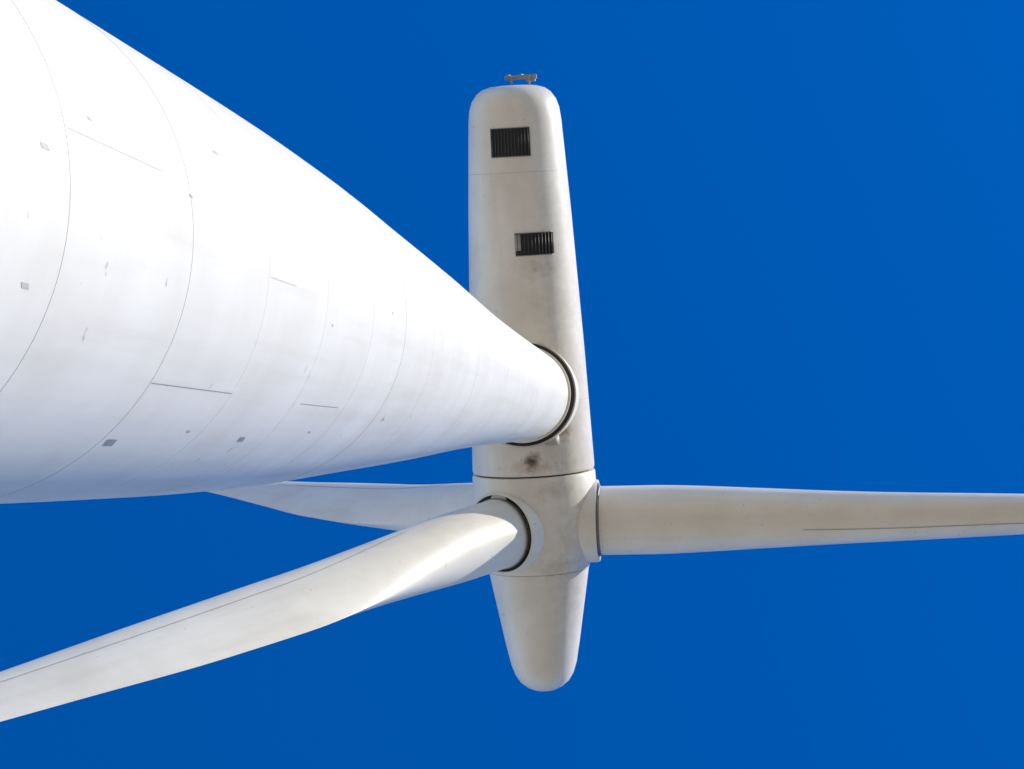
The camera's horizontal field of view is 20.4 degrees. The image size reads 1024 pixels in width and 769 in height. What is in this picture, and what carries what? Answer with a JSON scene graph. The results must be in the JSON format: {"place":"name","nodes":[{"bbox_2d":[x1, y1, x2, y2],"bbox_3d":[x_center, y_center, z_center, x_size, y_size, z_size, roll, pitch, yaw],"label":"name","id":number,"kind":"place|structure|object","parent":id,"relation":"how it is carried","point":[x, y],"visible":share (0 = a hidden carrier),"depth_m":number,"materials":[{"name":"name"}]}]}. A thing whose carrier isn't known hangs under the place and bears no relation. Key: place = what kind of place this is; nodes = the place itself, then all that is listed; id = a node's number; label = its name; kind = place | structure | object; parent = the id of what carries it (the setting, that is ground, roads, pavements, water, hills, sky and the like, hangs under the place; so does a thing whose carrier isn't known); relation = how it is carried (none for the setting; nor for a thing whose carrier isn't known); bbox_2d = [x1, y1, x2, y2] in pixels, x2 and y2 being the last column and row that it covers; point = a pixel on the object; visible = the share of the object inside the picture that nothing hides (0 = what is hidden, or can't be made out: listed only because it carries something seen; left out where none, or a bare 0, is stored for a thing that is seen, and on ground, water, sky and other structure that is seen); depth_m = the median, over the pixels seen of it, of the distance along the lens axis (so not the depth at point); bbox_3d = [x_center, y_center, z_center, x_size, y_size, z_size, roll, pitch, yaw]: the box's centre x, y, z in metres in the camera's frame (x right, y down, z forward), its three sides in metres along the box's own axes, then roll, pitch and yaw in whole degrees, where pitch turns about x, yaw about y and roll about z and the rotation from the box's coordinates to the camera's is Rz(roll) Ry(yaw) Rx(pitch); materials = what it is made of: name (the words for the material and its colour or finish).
{"place":"outdoors","nodes":[
{"label":"outdoors","id":0,"kind":"place"},
{"bbox_2d":[0,0,1023,768],"label":"sky","id":1,"kind":"structure","parent":0,"point":[798,225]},
{"label":"gravel pad","id":2,"kind":"object","parent":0,"visible":0},
{"bbox_2d":[0,0,567,503],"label":"tower","id":3,"kind":"structure","parent":2,"relation":"on","point":[104,334],"depth_m":28.73,"materials":[{"name":"metal"}]},
{"bbox_2d":[21,282,28,289],"bbox_3d":[-3.732,-0.757,21.805,0.001,0.260,0.047,19,-90,7],"label":"adhesive patch","id":4,"kind":"object","parent":3,"relation":"attached to","point":[25,285],"visible":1,"depth_m":21.81,"materials":[{"name":"white"}]},
{"bbox_2d":[0,0,70,391],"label":"flange joint","id":5,"kind":"object","parent":3,"relation":"attached to","point":[69,207],"visible":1,"depth_m":22.61,"materials":[{"name":"white metal"}]},
{"bbox_2d":[40,141,49,150],"bbox_3d":[-3.600,-1.837,21.926,0.003,0.280,0.047,-3,-92,6],"label":"adhesive patch","id":6,"kind":"object","parent":3,"relation":"attached to","point":[44,146],"visible":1,"depth_m":21.93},
{"bbox_2d":[0,8,193,496],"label":"flange joint","id":7,"kind":"object","parent":3,"relation":"attached to","point":[188,286],"visible":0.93,"depth_m":27.00,"materials":[{"name":"white metal"}]},
{"bbox_2d":[103,439,116,445],"bbox_3d":[-3.874,0.561,27.418,0.093,0.420,0.002,-41,-96,4],"label":"adhesive patch","id":8,"kind":"object","parent":3,"relation":"attached to","point":[109,442],"visible":1,"depth_m":27.41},
{"bbox_2d":[68,127,161,170],"bbox_3d":[-3.368,-1.999,24.322,0.011,3.200,0.011,-3,-92,6],"label":"plate seam","id":9,"kind":"object","parent":3,"relation":"attached to","point":[113,148],"visible":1,"depth_m":24.13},
{"bbox_2d":[48,64,269,501],"bbox_3d":[-5.155,-1.283,30.949,5.117,0.005,5.117,-3,-92,6],"label":"weld ring","id":10,"kind":"object","parent":3,"relation":"attached to","point":[252,352],"visible":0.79,"depth_m":30.69,"materials":[{"name":"white metal"}]},
{"bbox_2d":[152,383,231,393],"bbox_3d":[-3.221,0.042,28.846,0.015,3.650,0.009,33,-88,7],"label":"plate seam","id":11,"kind":"object","parent":3,"relation":"attached to","point":[191,388],"visible":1,"depth_m":28.72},
{"bbox_2d":[140,120,328,496],"bbox_3d":[-4.733,-1.163,34.623,5.071,0.005,5.071,-3,-92,6],"label":"weld ring","id":12,"kind":"object","parent":3,"relation":"attached to","point":[320,344],"visible":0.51,"depth_m":34.39,"materials":[{"name":"white metal"}]},
{"bbox_2d":[213,158,373,490],"bbox_3d":[-4.311,-1.042,38.297,4.974,0.005,4.974,-3,-92,6],"label":"weld ring","id":13,"kind":"object","parent":3,"relation":"attached to","point":[364,365],"visible":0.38,"depth_m":38.04,"materials":[{"name":"white metal"}]},
{"bbox_2d":[264,188,406,484],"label":"flange joint","id":14,"kind":"object","parent":3,"relation":"attached to","point":[402,355],"visible":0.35,"depth_m":41.32,"materials":[{"name":"white metal"}]},
{"bbox_2d":[318,222,434,475],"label":"weld ring","id":15,"kind":"object","parent":3,"relation":"attached to","point":[430,367],"visible":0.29,"depth_m":45.01,"materials":[{"name":"white metal"}]},
{"bbox_2d":[0,74,1023,721],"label":"wind turbine rotor","id":16,"kind":"object","parent":3,"relation":"attached to","point":[534,532],"visible":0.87,"depth_m":78.58,"materials":[{"name":"white"}]},
{"bbox_2d":[506,343,574,445],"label":"yaw seal","id":17,"kind":"object","parent":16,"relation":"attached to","point":[568,414],"visible":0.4,"depth_m":78.24,"materials":[{"name":"black rubber"}]},
{"bbox_2d":[502,343,578,447],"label":"yaw rim","id":18,"kind":"object","parent":16,"relation":"attached to","point":[576,401],"visible":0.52,"depth_m":78.37,"materials":[{"name":"white metal"}]},
{"bbox_2d":[515,348,570,442],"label":"yaw skirt","id":19,"kind":"object","parent":3,"relation":"attached to","point":[568,401],"visible":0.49,"depth_m":77.97,"materials":[{"name":"grey metal"}]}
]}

